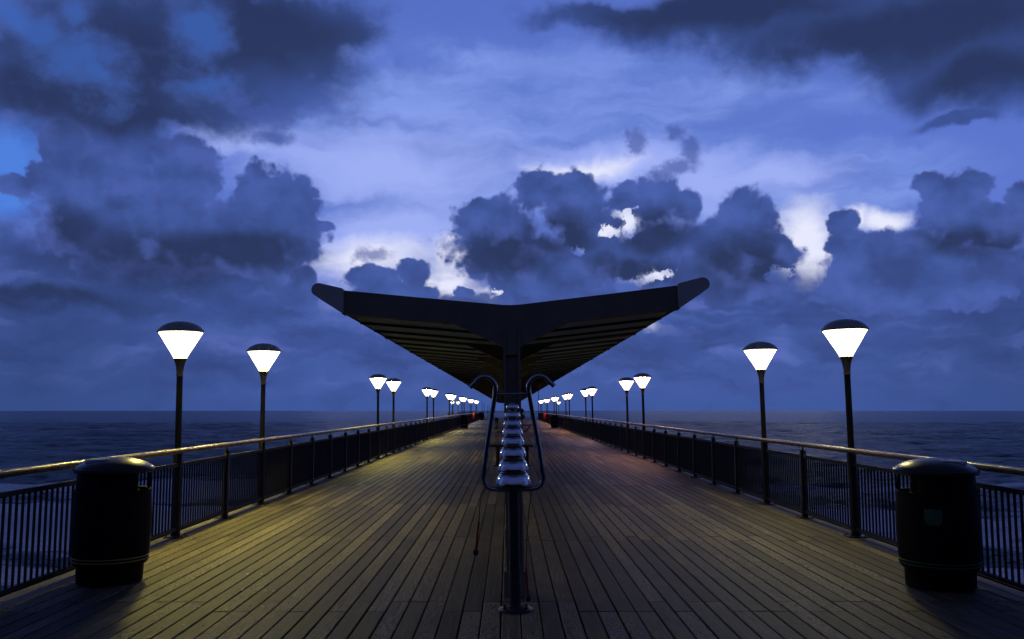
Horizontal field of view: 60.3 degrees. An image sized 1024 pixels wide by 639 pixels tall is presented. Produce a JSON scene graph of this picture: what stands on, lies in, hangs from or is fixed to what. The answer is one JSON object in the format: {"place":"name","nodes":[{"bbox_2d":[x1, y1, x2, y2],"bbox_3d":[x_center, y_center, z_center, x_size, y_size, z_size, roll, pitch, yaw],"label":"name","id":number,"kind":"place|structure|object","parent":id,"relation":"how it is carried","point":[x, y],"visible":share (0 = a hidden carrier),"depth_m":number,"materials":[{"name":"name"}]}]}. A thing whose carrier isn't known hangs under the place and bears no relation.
{"place":"outdoors","nodes":[
{"label":"outdoors","id":0,"kind":"place"},
{"bbox_2d":[493,418,498,428],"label":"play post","id":1,"kind":"object","parent":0,"point":[496,423],"visible":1,"depth_m":72.38,"materials":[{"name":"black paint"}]},
{"bbox_2d":[484,418,537,419],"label":"pier head deck","id":2,"kind":"structure","parent":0,"point":[503,419],"depth_m":134.87,"materials":[{"name":"brown wood"}]},
{"bbox_2d":[459,411,555,415],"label":"railing","id":3,"kind":"object","parent":2,"relation":"on","point":[524,412],"visible":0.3,"depth_m":163.76,"materials":[{"name":"black metal"}]},
{"bbox_2d":[0,420,1023,638],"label":"pier deck","id":4,"kind":"structure","parent":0,"point":[622,545],"depth_m":9.08,"materials":[{"name":"brown wood"}]},
{"bbox_2d":[70,457,154,586],"bbox_3d":[-3.881,1.936,8.552,0.736,1.190,0.736,0,-6,-2],"label":"litter bin","id":5,"kind":"object","parent":4,"relation":"on","point":[111,522],"visible":1,"depth_m":8.28,"materials":[{"name":"black plastic"}]},
{"bbox_2d":[156,321,204,537],"bbox_3d":[-4.385,1.424,11.577,0.606,2.814,0.606,-1,-6,0],"label":"post lamp","id":6,"kind":"object","parent":4,"relation":"on","point":[180,330],"visible":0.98,"depth_m":11.53,"materials":[{"name":"black metal"}]},
{"bbox_2d":[0,412,479,595],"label":"railing","id":7,"kind":"object","parent":4,"relation":"on","point":[291,465],"visible":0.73,"depth_m":13.30,"materials":[{"name":"black metal"}]},
{"bbox_2d":[246,343,280,504],"bbox_3d":[-4.396,1.823,15.517,0.606,2.814,0.606,0,-6,0],"label":"post lamp","id":8,"kind":"object","parent":4,"relation":"on","point":[263,349],"visible":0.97,"depth_m":15.48,"materials":[{"name":"black metal"}]},
{"bbox_2d":[369,374,386,458],"bbox_3d":[-4.460,3.218,29.306,0.606,2.814,0.606,-1,-6,0],"label":"post lamp","id":9,"kind":"object","parent":4,"relation":"on","point":[377,377],"visible":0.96,"depth_m":29.26,"materials":[{"name":"black metal"}]},
{"bbox_2d":[386,378,401,452],"bbox_3d":[-4.474,3.617,33.246,0.606,2.813,0.606,-1,-6,0],"label":"post lamp","id":10,"kind":"object","parent":4,"relation":"on","point":[393,380],"visible":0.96,"depth_m":33.22,"materials":[{"name":"black metal"}]},
{"bbox_2d":[421,387,432,439],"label":"post lamp","id":11,"kind":"object","parent":4,"relation":"on","point":[426,388],"visible":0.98,"depth_m":47.00,"materials":[{"name":"black metal"}]},
{"bbox_2d":[430,389,437,437],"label":"post lamp","id":12,"kind":"object","parent":4,"relation":"on","point":[433,391],"visible":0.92,"depth_m":50.95,"materials":[{"name":"black metal"}]},
{"bbox_2d":[445,393,452,430],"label":"post lamp","id":13,"kind":"object","parent":4,"relation":"on","point":[449,394],"visible":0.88,"depth_m":64.73,"materials":[{"name":"black metal"}]},
{"bbox_2d":[451,394,456,429],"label":"post lamp","id":14,"kind":"object","parent":4,"relation":"on","point":[453,395],"visible":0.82,"depth_m":68.66,"materials":[{"name":"black metal"}]},
{"bbox_2d":[460,414,468,427],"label":"litter bin","id":15,"kind":"object","parent":4,"relation":"on","point":[463,420],"visible":1,"depth_m":77.09,"materials":[{"name":"black plastic"}]},
{"bbox_2d":[479,412,483,419],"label":"litter bin","id":16,"kind":"object","parent":4,"relation":"on","point":[481,416],"visible":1,"depth_m":129.12,"materials":[{"name":"black plastic"}]},
{"bbox_2d":[311,277,709,596],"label":"canopy","id":17,"kind":"object","parent":4,"relation":"on","point":[511,348],"visible":0.81,"depth_m":8.13,"materials":[{"name":"metal"}]},
{"bbox_2d":[468,373,555,613],"bbox_3d":[0.001,1.432,7.389,0.703,1.959,0.300,2,-6,-21],"label":"bell tree","id":18,"kind":"object","parent":4,"relation":"on","point":[513,480],"visible":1,"depth_m":7.36,"materials":[{"name":"metal"}]},
{"bbox_2d":[473,488,485,555],"bbox_3d":[-0.269,1.678,7.313,0.111,0.551,0.049,1,-6,-11],"label":"mallet","id":19,"kind":"object","parent":18,"relation":"hanging from","point":[475,551],"visible":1,"depth_m":7.29,"materials":[{"name":"black paint"}]},
{"bbox_2d":[525,491,531,601],"bbox_3d":[0.145,1.903,7.423,0.049,0.945,0.138,1,-6,-11],"label":"mallet","id":20,"kind":"object","parent":18,"relation":"hanging from","point":[528,597],"visible":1,"depth_m":7.43,"materials":[{"name":"red paint"}]},
{"bbox_2d":[490,442,533,465],"bbox_3d":[-0.029,3.928,25.735,1.306,0.681,0.440,0,-6,0],"label":"bench","id":21,"kind":"object","parent":4,"relation":"on","point":[498,454],"visible":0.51,"depth_m":25.56,"materials":[{"name":"black paint"}]},
{"bbox_2d":[497,424,531,436],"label":"bench","id":22,"kind":"object","parent":4,"relation":"on","point":[529,425],"visible":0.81,"depth_m":41.66,"materials":[{"name":"black paint"}]},
{"bbox_2d":[521,408,524,436],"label":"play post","id":23,"kind":"object","parent":4,"relation":"on","point":[522,415],"visible":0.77,"depth_m":40.69,"materials":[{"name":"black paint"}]},
{"bbox_2d":[550,414,558,427],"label":"litter bin","id":24,"kind":"object","parent":4,"relation":"on","point":[554,421],"visible":1,"depth_m":77.12,"materials":[{"name":"black plastic"}]},
{"bbox_2d":[562,393,566,429],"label":"post lamp","id":25,"kind":"object","parent":4,"relation":"on","point":[565,408],"visible":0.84,"depth_m":68.73,"materials":[{"name":"black metal"}]},
{"bbox_2d":[565,392,572,430],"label":"post lamp","id":26,"kind":"object","parent":4,"relation":"on","point":[568,393],"visible":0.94,"depth_m":64.76,"materials":[{"name":"black metal"}]},
{"bbox_2d":[580,388,588,437],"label":"post lamp","id":27,"kind":"object","parent":4,"relation":"on","point":[585,390],"visible":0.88,"depth_m":50.96,"materials":[{"name":"black metal"}]},
{"bbox_2d":[587,386,596,439],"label":"post lamp","id":28,"kind":"object","parent":4,"relation":"on","point":[591,388],"visible":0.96,"depth_m":47.03,"materials":[{"name":"black metal"}]},
{"bbox_2d":[619,377,633,452],"bbox_3d":[4.364,3.604,33.285,0.613,2.847,0.613,-1,-6,0],"label":"post lamp","id":29,"kind":"object","parent":4,"relation":"on","point":[626,379],"visible":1,"depth_m":33.24,"materials":[{"name":"black metal"}]},
{"bbox_2d":[633,373,650,458],"bbox_3d":[4.382,3.205,29.345,0.613,2.847,0.613,-1,-6,0],"label":"post lamp","id":30,"kind":"object","parent":4,"relation":"on","point":[642,376],"visible":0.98,"depth_m":29.31,"materials":[{"name":"black metal"}]},
{"bbox_2d":[743,342,777,504],"bbox_3d":[4.440,1.810,15.556,0.613,2.847,0.613,-1,-6,0],"label":"post lamp","id":31,"kind":"object","parent":4,"relation":"on","point":[759,348],"visible":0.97,"depth_m":15.51,"materials":[{"name":"black metal"}]},
{"bbox_2d":[538,412,1023,588],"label":"railing","id":32,"kind":"object","parent":4,"relation":"on","point":[715,462],"visible":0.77,"depth_m":13.81,"materials":[{"name":"black metal"}]},
{"bbox_2d":[820,319,869,537],"bbox_3d":[4.458,1.411,11.616,0.613,2.847,0.613,-1,-6,0],"label":"post lamp","id":33,"kind":"object","parent":4,"relation":"on","point":[844,328],"visible":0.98,"depth_m":11.57,"materials":[{"name":"black metal"}]},
{"bbox_2d":[892,458,982,592],"bbox_3d":[4.024,1.913,8.327,0.756,1.190,0.756,0,-6,3],"label":"litter bin","id":34,"kind":"object","parent":4,"relation":"on","point":[938,526],"visible":1,"depth_m":8.04,"materials":[{"name":"black plastic"}]},
{"bbox_2d":[0,411,1023,588],"bbox_3d":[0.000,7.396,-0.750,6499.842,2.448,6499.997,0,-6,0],"label":"sea","id":35,"kind":"structure","parent":0,"point":[30,438],"depth_m":221.74,"materials":[{"name":"liquid"}]},
{"bbox_2d":[0,0,1023,410],"label":"sky","id":36,"kind":"structure","parent":0,"point":[207,164],"materials":[{"name":"blue"}]}
]}

